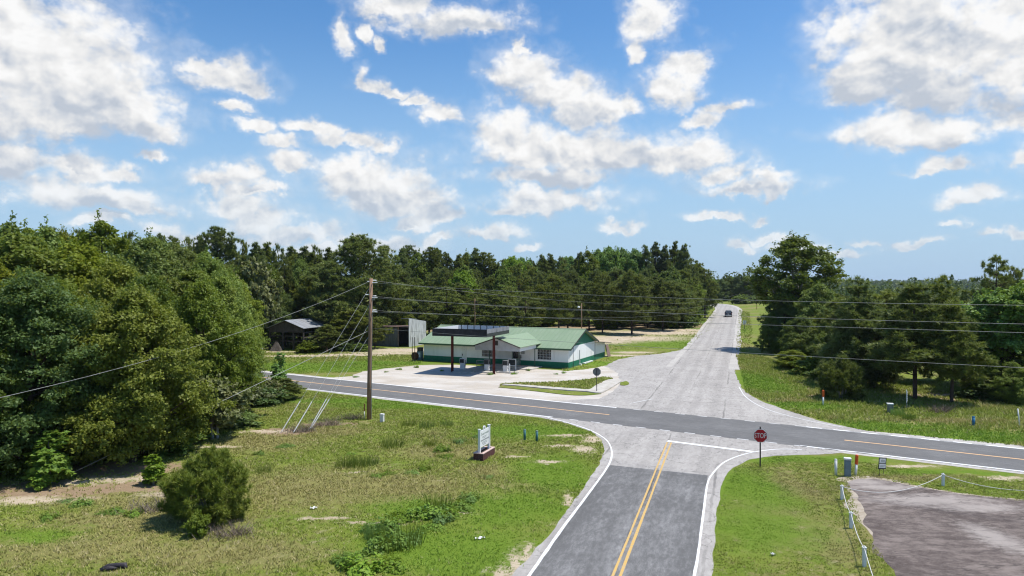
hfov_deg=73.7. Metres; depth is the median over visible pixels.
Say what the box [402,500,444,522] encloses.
weed clump
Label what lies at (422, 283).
tall broadleaf tree
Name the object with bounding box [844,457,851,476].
cable pedestal
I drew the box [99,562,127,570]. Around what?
torn tyre
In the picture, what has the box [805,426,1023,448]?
edge line
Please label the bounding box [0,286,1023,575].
ground
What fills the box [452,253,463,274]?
tall pine tree
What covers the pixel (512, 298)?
pine tree
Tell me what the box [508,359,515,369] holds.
sign frame
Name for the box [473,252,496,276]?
lone pine tree
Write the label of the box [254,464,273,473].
tall grass clump
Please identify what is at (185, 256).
oak tree
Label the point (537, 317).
power line
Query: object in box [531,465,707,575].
road
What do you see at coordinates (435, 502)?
tall grass clump
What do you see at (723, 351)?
power line
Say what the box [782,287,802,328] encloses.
dark broadleaf tree
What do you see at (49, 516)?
weed clump
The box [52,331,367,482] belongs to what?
guy wire
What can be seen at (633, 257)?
bright broadleaf tree
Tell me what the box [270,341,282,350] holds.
gravel pile
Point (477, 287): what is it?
pine tree
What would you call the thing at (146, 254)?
yellow green tree
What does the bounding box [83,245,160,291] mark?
yellow green tree
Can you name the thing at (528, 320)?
pine tree
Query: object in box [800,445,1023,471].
edge line
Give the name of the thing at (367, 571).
weed clump
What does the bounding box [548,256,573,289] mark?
pine tree
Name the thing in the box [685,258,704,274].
pine tree
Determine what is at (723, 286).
oak tree
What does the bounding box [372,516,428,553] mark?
tall grass clump
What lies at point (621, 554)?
line
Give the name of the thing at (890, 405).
cable pedestal
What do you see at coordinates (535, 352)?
store building
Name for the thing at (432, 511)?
weed clump
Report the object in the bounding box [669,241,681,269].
tall pine tree
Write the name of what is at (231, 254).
tall pine tree
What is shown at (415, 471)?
weed clump
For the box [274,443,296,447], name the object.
weed clump
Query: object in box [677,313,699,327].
leafy bush
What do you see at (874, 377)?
young pine tree
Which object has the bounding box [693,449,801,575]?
edge line
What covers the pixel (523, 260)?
bright broadleaf tree
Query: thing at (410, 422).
tall grass clump
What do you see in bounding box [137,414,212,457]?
dark bush
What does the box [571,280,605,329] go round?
pine tree
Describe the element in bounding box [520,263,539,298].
pine tree
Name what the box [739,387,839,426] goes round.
edge line
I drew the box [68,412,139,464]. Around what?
dark bush
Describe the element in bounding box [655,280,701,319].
pine tree
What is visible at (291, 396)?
leafy bush
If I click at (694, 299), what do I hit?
pine tree
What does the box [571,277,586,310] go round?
pine tree
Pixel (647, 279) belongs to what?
pine tree
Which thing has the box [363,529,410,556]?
weed clump
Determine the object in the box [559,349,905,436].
road mouth
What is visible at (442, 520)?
weed clump
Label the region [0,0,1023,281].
sky
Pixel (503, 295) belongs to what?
power line
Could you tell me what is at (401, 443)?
tall grass clump
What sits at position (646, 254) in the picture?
tall pine tree
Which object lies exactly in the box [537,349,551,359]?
window
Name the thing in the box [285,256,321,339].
tree
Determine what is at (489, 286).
pine tree
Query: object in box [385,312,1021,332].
power line
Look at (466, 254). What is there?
tall broadleaf tree
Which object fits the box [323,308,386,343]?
pine tree
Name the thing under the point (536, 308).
power line
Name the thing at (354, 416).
dry brush
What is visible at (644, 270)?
pine tree
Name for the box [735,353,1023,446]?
verge grass
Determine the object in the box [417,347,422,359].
ice chest
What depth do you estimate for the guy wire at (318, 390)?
48.62 m
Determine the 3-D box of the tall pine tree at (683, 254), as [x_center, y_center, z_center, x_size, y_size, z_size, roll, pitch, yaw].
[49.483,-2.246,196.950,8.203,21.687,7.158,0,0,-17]
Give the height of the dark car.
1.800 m
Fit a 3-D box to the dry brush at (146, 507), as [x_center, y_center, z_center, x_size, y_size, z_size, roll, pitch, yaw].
[-16.658,9.869,31.476,3.346,0.806,3.063,0,0,0]
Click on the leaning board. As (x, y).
(607, 350)
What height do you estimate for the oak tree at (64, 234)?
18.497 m
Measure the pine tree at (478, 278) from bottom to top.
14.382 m
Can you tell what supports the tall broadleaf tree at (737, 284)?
on the ground at (616, 338)
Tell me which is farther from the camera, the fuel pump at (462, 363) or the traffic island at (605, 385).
the fuel pump at (462, 363)
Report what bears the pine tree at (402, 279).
on the ground at (616, 338)
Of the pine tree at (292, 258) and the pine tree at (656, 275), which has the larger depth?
the pine tree at (656, 275)
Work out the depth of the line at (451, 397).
62.12 m
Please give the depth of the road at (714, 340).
115.49 m
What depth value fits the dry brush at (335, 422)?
50.27 m
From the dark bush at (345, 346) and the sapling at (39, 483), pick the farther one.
the dark bush at (345, 346)
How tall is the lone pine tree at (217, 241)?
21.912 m
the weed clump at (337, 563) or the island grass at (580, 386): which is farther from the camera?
the island grass at (580, 386)
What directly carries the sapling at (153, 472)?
on the ground at (616, 338)
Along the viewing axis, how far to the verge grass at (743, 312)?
145.63 m
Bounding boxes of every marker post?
[523,429,525,439]
[834,459,836,474]
[854,454,857,474]
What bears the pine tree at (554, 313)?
on the ground at (616, 338)
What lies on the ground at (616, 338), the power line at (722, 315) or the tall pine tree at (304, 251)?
the tall pine tree at (304, 251)
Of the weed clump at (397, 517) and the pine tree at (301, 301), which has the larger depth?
the pine tree at (301, 301)
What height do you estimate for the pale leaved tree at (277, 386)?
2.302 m
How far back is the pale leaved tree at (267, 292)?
111.01 m
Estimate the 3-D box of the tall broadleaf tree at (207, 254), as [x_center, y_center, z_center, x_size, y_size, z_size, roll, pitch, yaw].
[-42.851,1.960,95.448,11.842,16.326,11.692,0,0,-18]
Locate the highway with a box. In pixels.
[261,372,1023,471]
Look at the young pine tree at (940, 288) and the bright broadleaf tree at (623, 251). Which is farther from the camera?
the bright broadleaf tree at (623, 251)
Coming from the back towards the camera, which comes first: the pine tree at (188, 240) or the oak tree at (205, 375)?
the pine tree at (188, 240)
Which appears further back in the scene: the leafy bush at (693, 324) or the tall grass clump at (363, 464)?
the leafy bush at (693, 324)
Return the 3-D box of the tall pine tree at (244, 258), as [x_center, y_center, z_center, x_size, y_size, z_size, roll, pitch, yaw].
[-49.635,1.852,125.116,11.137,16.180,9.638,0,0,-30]
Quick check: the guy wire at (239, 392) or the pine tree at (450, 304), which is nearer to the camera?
the guy wire at (239, 392)
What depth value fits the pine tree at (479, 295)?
146.45 m
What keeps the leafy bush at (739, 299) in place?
on the ground at (616, 338)
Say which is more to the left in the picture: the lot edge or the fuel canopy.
the fuel canopy
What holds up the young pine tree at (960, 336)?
on the ground at (616, 338)
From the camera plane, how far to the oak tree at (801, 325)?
89.09 m
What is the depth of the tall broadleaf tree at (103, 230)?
67.20 m
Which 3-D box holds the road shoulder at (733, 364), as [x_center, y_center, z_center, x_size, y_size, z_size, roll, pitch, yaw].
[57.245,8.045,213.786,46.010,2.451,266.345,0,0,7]
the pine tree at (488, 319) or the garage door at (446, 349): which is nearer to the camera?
the garage door at (446, 349)
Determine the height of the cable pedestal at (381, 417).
0.670 m
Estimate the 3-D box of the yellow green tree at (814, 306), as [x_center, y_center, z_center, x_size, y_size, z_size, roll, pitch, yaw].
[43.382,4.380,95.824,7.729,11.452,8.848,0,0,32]
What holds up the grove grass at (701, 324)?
on the ground at (616, 338)
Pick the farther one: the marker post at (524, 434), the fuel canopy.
the fuel canopy
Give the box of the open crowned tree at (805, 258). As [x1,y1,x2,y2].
[743,230,849,318]
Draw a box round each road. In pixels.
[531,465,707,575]
[672,304,737,368]
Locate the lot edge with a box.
[834,476,1021,535]
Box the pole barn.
[267,318,331,349]
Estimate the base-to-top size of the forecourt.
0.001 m
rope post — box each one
[840,485,843,499]
[849,511,852,528]
[861,546,866,566]
[941,473,944,485]
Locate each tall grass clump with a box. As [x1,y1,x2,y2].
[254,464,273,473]
[334,453,359,467]
[345,453,370,467]
[361,454,378,466]
[362,519,388,540]
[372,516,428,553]
[379,433,405,448]
[400,417,416,426]
[419,419,436,428]
[422,439,435,446]
[422,490,454,508]
[439,417,453,425]
[889,407,905,415]
[902,413,915,419]
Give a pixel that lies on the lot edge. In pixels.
(859, 509)
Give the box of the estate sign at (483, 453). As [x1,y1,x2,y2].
[473,424,494,460]
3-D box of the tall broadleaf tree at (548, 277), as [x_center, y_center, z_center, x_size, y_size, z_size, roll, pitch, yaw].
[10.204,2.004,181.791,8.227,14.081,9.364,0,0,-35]
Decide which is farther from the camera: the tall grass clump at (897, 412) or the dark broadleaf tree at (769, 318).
the dark broadleaf tree at (769, 318)
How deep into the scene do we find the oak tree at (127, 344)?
38.15 m
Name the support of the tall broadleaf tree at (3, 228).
on the ground at (616, 338)
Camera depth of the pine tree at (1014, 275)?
103.87 m
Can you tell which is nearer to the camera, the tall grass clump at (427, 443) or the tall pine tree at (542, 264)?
the tall grass clump at (427, 443)
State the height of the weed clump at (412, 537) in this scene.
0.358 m
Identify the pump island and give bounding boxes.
[451,371,473,373]
[496,371,518,372]
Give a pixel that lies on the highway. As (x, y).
(794, 435)
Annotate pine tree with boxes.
[74,229,80,239]
[123,231,134,244]
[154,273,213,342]
[156,232,166,242]
[167,235,180,247]
[184,235,196,254]
[193,234,208,254]
[196,225,244,263]
[219,238,239,270]
[219,262,238,278]
[229,254,253,268]
[239,238,247,262]
[245,241,271,278]
[259,241,277,269]
[266,243,290,289]
[276,262,300,317]
[278,378,307,394]
[280,245,300,278]
[282,253,297,337]
[290,274,330,339]
[291,245,314,338]
[294,252,327,338]
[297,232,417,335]
[301,260,362,337]
[308,323,349,351]
[312,244,323,259]
[322,247,339,281]
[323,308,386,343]
[360,316,393,348]
[373,248,396,294]
[374,275,414,324]
[390,282,443,327]
[392,247,414,283]
[396,268,416,314]
[401,245,420,263]
[409,276,424,316]
[414,291,447,333]
[419,246,446,290]
[423,267,447,302]
[423,275,438,295]
[425,285,469,325]
[430,266,456,313]
[433,251,453,277]
[437,282,478,324]
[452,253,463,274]
[452,255,478,281]
[464,288,491,323]
[467,276,482,316]
[468,247,484,282]
[470,290,517,325]
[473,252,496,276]
[473,269,486,296]
[479,275,499,315]
[487,260,499,283]
[493,258,505,272]
[496,286,529,325]
[505,293,544,326]
[508,266,524,300]
[509,263,533,312]
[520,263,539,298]
[527,271,553,306]
[527,284,555,326]
[530,260,540,280]
[537,254,551,277]
[538,273,561,323]
[541,276,575,327]
[546,253,558,273]
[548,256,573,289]
[552,282,590,327]
[561,269,584,324]
[570,252,584,270]
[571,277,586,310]
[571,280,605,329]
[580,273,624,332]
[583,268,608,323]
[599,282,630,328]
[601,267,625,300]
[604,269,659,333]
[611,277,635,308]
[630,277,666,327]
[638,244,656,279]
[639,268,659,324]
[639,277,687,329]
[649,241,662,274]
[650,272,659,285]
[655,244,676,272]
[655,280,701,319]
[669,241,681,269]
[670,268,703,303]
[673,243,694,277]
[682,264,704,303]
[684,284,703,315]
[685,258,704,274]
[691,273,706,308]
[695,262,717,304]
[699,268,722,317]
[721,274,732,301]
[739,278,752,295]
[792,295,856,360]
[806,275,905,375]
[848,288,915,360]
[849,311,905,388]
[860,281,967,398]
[903,301,998,402]
[906,275,963,381]
[957,254,1023,313]
[997,266,1020,290]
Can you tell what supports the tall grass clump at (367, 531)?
on the ground at (616, 338)
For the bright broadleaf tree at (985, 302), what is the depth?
63.66 m
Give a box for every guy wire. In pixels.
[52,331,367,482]
[281,289,368,431]
[293,306,368,432]
[310,328,366,427]
[312,341,365,426]
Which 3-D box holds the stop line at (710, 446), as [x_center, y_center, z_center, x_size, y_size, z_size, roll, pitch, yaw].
[12.639,10.150,43.818,5.528,0.001,0.398,0,0,32]
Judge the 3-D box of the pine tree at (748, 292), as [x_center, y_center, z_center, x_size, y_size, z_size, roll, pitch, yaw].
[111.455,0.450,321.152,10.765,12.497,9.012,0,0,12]
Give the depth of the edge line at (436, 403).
59.01 m
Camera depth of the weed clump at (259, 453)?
41.63 m
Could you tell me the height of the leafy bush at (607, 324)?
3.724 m
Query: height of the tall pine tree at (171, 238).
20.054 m
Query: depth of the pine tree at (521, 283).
183.04 m
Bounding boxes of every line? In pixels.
[264,377,608,414]
[268,372,616,407]
[311,389,549,416]
[374,328,1020,367]
[379,281,729,303]
[381,283,972,304]
[382,298,1005,323]
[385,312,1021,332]
[386,297,722,310]
[390,304,731,317]
[527,417,612,575]
[611,442,667,575]
[619,443,671,575]
[667,440,753,451]
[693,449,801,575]
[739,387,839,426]
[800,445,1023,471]
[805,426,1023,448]
[846,440,1023,459]
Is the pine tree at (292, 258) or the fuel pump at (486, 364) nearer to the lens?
the fuel pump at (486, 364)
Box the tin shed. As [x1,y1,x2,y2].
[327,318,425,346]
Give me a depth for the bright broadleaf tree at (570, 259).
208.64 m
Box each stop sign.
[593,368,600,390]
[754,427,766,466]
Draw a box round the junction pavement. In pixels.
[512,414,843,575]
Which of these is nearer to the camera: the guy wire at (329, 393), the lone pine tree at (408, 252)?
the guy wire at (329, 393)
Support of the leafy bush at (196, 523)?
on the ground at (616, 338)
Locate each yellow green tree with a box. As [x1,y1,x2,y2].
[0,221,80,325]
[52,232,114,294]
[79,225,106,254]
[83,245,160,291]
[119,227,181,289]
[160,261,263,345]
[211,268,265,374]
[226,268,266,333]
[238,283,265,351]
[258,315,268,329]
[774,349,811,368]
[792,279,839,350]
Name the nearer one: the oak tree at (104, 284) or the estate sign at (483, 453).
the estate sign at (483, 453)
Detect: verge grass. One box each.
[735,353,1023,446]
[736,310,752,352]
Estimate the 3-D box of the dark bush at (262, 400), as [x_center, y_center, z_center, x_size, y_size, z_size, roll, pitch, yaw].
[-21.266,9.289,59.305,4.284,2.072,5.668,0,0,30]
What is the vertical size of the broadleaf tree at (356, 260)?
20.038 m
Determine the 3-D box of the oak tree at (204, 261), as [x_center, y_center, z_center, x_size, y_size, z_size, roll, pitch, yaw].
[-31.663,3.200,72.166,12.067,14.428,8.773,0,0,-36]
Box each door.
[443,346,460,361]
[462,347,466,362]
[512,351,519,364]
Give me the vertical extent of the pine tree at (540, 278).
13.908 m
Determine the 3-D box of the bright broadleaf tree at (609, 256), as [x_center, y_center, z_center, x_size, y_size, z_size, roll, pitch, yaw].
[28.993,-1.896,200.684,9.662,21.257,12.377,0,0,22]
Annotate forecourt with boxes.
[331,365,619,400]
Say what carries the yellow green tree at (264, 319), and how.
on the ground at (616, 338)
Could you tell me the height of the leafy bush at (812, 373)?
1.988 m
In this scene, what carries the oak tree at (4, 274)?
on the ground at (616, 338)
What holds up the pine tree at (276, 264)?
on the ground at (616, 338)
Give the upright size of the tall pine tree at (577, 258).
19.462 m
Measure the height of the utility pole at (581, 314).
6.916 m
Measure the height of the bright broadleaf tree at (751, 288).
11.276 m
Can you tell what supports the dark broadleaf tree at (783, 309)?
on the ground at (616, 338)
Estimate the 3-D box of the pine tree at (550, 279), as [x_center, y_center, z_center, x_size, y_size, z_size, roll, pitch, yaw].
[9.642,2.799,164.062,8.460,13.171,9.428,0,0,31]
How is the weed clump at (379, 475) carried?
on the ground at (616, 338)
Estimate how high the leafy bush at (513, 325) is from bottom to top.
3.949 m
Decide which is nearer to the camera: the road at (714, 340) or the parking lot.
the parking lot
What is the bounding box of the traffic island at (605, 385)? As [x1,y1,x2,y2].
[498,377,628,395]
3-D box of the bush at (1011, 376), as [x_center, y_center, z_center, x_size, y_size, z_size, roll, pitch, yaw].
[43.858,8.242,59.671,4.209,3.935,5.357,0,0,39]
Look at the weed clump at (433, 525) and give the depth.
28.97 m
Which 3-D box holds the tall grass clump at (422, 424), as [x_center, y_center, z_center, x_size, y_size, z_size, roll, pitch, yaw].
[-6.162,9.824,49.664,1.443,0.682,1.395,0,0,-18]
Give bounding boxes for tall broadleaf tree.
[0,210,50,249]
[21,218,42,237]
[30,216,71,251]
[75,208,142,265]
[197,245,249,293]
[204,333,266,383]
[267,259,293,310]
[404,248,434,312]
[408,275,429,312]
[452,260,480,317]
[460,248,482,282]
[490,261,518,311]
[536,271,556,299]
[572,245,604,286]
[578,268,600,321]
[620,267,651,324]
[656,264,693,307]
[688,279,706,306]
[692,263,711,308]
[728,272,749,295]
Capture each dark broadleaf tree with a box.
[0,263,137,481]
[0,311,67,482]
[118,266,181,339]
[752,313,784,353]
[757,290,800,352]
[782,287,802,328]
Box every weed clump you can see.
[39,510,61,522]
[55,497,75,503]
[68,497,95,508]
[94,505,125,515]
[121,507,141,518]
[254,450,263,455]
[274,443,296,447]
[328,552,357,568]
[337,549,369,563]
[340,552,389,575]
[357,554,411,574]
[358,513,400,534]
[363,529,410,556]
[369,472,384,478]
[381,470,395,474]
[389,509,423,525]
[389,528,425,545]
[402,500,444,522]
[404,469,419,474]
[414,504,448,520]
[416,464,433,471]
[418,519,446,531]
[431,511,455,525]
[432,443,452,452]
[436,453,453,459]
[436,499,474,512]
[439,505,459,519]
[451,437,466,444]
[457,491,480,503]
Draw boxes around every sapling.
[19,429,76,483]
[26,470,59,491]
[141,454,167,484]
[270,352,287,382]
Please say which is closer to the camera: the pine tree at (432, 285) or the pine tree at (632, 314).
the pine tree at (632, 314)
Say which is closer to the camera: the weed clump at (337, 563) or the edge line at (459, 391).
the weed clump at (337, 563)
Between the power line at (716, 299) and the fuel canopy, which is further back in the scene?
the fuel canopy
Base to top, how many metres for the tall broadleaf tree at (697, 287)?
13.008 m
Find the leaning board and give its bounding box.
[605,345,610,356]
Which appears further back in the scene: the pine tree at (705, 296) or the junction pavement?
the pine tree at (705, 296)
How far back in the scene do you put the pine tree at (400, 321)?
121.00 m
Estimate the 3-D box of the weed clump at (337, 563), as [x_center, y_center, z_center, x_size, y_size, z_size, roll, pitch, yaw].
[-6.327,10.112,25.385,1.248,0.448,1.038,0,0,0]
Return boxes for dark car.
[725,310,732,316]
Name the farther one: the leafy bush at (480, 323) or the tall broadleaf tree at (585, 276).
the tall broadleaf tree at (585, 276)
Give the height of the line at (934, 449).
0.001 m
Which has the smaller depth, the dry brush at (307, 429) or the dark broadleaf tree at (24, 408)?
the dark broadleaf tree at (24, 408)
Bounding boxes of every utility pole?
[365,278,376,419]
[577,303,581,328]
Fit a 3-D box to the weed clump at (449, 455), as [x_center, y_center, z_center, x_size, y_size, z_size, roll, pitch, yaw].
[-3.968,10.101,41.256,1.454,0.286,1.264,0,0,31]
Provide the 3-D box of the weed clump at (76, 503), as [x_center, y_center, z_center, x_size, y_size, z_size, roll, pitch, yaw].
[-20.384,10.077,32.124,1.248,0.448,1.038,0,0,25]
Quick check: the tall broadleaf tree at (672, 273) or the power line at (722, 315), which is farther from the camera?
the tall broadleaf tree at (672, 273)
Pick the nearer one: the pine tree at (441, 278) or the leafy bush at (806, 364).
the leafy bush at (806, 364)
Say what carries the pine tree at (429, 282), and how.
on the ground at (616, 338)
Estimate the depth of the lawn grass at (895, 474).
33.46 m
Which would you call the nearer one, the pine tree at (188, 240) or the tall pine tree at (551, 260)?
the pine tree at (188, 240)
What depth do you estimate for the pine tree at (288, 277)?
123.66 m
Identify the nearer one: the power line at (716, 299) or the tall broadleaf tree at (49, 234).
the power line at (716, 299)
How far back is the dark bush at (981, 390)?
60.71 m
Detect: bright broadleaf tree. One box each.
[448,269,478,316]
[494,255,531,292]
[518,256,537,317]
[557,256,573,276]
[588,248,603,270]
[596,245,626,279]
[615,247,633,279]
[621,248,656,277]
[745,280,758,295]
[955,287,1023,376]
[975,280,1023,369]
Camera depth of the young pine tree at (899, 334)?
60.48 m
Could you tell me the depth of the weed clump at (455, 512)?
30.55 m
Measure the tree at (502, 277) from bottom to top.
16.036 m
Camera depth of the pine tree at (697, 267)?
194.31 m
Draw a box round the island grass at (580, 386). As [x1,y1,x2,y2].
[500,375,610,388]
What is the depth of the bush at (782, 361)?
83.37 m
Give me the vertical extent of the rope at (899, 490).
0.613 m
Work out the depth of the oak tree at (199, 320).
47.41 m
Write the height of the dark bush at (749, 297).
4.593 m
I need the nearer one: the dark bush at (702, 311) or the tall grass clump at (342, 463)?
the tall grass clump at (342, 463)
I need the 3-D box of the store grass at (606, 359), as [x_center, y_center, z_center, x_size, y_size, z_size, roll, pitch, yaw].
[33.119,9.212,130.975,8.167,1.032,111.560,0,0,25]
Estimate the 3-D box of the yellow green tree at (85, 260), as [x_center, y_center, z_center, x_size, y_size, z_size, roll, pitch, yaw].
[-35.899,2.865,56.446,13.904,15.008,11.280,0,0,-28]
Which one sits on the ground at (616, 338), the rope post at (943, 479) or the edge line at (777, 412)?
the rope post at (943, 479)
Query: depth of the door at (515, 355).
87.24 m
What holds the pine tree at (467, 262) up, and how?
on the ground at (616, 338)
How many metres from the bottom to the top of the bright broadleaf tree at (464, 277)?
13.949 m
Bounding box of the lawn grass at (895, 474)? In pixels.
[711,456,1023,575]
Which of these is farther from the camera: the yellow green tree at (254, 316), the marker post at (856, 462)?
the yellow green tree at (254, 316)
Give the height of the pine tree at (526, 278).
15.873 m
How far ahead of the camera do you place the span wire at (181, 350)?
39.00 m
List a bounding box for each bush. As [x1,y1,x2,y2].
[0,411,63,475]
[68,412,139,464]
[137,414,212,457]
[153,444,253,526]
[180,508,211,538]
[229,413,265,429]
[249,384,291,406]
[277,394,295,401]
[294,340,325,352]
[328,341,353,350]
[346,343,367,351]
[471,320,487,325]
[498,321,517,326]
[518,319,537,326]
[535,320,556,326]
[572,319,592,326]
[590,318,619,328]
[615,319,637,326]
[651,319,683,327]
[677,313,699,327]
[692,305,705,323]
[700,306,711,314]
[727,294,750,303]
[744,294,753,303]
[788,357,821,375]
[801,367,823,379]
[815,354,866,401]
[949,375,1015,402]
[985,360,1023,404]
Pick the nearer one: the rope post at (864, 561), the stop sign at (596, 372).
the rope post at (864, 561)
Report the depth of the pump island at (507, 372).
80.30 m
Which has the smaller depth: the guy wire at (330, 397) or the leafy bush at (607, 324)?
the guy wire at (330, 397)
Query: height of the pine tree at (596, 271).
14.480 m
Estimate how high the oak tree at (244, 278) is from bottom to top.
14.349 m
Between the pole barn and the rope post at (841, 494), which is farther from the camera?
the pole barn
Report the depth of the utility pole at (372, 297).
52.44 m
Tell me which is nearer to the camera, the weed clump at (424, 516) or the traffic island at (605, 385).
the weed clump at (424, 516)
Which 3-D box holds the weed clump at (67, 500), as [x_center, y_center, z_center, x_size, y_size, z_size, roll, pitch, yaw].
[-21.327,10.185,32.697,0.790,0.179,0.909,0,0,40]
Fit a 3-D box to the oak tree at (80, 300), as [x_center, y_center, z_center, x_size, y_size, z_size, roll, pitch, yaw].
[-30.266,4.691,46.395,8.177,11.568,10.718,0,0,6]
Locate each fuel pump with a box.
[460,358,465,368]
[484,359,489,370]
[502,360,508,371]
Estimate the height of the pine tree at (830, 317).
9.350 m
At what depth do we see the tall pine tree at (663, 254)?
201.98 m
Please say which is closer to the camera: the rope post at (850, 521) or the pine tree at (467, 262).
the rope post at (850, 521)
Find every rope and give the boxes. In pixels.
[844,475,941,492]
[945,475,1023,490]
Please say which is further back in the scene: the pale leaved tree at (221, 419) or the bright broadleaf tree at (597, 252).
the bright broadleaf tree at (597, 252)
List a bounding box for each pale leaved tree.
[195,373,253,438]
[232,254,285,328]
[243,377,281,411]
[253,379,287,397]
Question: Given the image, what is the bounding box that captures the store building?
[418,325,610,369]
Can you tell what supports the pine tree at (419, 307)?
on the ground at (616, 338)
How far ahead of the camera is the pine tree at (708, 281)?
192.21 m
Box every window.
[482,350,495,356]
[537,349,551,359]
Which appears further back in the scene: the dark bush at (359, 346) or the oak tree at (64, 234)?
the dark bush at (359, 346)
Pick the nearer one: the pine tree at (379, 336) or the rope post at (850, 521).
the rope post at (850, 521)
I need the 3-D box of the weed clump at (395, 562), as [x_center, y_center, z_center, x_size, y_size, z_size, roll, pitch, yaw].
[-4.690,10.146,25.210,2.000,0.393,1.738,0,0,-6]
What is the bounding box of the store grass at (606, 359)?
[562,320,716,370]
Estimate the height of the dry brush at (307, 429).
0.806 m
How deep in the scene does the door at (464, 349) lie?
90.48 m
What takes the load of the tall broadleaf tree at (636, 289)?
on the ground at (616, 338)
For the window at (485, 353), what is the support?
in the store building
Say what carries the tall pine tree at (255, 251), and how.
on the ground at (616, 338)
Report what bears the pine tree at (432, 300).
on the ground at (616, 338)
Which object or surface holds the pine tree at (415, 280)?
on the ground at (616, 338)
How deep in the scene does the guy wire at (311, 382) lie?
48.70 m
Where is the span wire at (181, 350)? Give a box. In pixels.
[0,283,364,397]
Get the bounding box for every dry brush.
[109,493,164,515]
[190,516,258,541]
[278,422,318,433]
[303,416,344,426]
[332,410,366,420]
[916,402,955,412]
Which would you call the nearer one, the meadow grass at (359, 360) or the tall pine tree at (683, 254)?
the meadow grass at (359, 360)
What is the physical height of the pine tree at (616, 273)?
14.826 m
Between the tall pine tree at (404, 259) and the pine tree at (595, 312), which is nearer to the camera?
the pine tree at (595, 312)
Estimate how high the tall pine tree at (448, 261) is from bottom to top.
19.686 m
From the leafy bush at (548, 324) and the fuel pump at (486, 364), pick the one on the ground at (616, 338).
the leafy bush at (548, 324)
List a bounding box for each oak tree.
[0,259,40,334]
[15,272,101,401]
[25,298,153,400]
[28,279,236,466]
[56,224,76,242]
[73,254,175,343]
[146,274,270,432]
[146,349,213,435]
[158,236,200,280]
[191,250,270,348]
[232,264,268,344]
[256,349,270,377]
[262,286,298,345]
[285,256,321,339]
[715,279,732,300]
[778,314,826,359]
[959,361,997,394]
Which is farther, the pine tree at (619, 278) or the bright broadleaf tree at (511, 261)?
the bright broadleaf tree at (511, 261)
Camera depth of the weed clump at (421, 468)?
38.27 m
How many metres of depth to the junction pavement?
41.47 m
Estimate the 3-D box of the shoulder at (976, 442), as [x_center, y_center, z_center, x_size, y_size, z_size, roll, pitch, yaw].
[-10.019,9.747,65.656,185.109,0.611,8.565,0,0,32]
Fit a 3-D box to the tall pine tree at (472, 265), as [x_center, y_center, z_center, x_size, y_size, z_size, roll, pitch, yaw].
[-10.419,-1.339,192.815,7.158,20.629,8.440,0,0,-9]
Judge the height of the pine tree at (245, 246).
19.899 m
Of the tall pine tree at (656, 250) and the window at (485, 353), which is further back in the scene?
the tall pine tree at (656, 250)
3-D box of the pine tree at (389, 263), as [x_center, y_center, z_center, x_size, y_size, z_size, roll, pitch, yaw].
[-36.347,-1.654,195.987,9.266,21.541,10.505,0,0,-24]
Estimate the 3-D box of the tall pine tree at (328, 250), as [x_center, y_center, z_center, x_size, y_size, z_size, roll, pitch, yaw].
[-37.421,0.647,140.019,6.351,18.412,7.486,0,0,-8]
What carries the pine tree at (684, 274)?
on the ground at (616, 338)
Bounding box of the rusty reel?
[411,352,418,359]
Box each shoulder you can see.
[261,370,1023,473]
[666,304,741,369]
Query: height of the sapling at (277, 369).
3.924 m
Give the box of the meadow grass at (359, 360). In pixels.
[262,350,422,373]
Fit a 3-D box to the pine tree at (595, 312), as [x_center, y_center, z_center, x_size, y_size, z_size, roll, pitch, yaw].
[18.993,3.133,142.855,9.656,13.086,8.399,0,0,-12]
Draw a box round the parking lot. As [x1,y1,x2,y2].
[847,479,1023,575]
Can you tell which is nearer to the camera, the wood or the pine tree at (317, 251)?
the pine tree at (317, 251)
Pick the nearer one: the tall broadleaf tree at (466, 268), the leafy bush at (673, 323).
the leafy bush at (673, 323)
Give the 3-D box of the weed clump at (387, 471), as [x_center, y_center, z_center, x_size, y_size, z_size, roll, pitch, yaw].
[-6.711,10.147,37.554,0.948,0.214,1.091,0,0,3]
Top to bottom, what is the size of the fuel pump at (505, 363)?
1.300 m
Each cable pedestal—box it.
[379,413,384,421]
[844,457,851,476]
[886,403,893,412]
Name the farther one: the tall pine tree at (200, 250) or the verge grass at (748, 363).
the tall pine tree at (200, 250)
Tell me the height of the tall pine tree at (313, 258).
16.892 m
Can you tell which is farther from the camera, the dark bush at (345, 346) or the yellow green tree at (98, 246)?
the dark bush at (345, 346)
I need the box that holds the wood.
[347,271,1010,301]
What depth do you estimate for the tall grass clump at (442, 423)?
50.24 m
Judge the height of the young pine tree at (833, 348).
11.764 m
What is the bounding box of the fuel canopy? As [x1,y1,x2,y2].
[432,325,508,373]
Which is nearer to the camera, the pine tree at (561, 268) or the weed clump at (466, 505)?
the weed clump at (466, 505)
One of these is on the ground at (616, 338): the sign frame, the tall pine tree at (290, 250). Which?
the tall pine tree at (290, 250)
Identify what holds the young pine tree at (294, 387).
on the ground at (616, 338)
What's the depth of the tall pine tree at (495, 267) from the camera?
206.88 m
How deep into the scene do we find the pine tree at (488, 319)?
138.55 m
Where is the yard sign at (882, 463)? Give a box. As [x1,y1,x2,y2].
[878,458,886,475]
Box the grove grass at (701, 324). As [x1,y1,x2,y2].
[605,311,714,349]
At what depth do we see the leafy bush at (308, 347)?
103.11 m

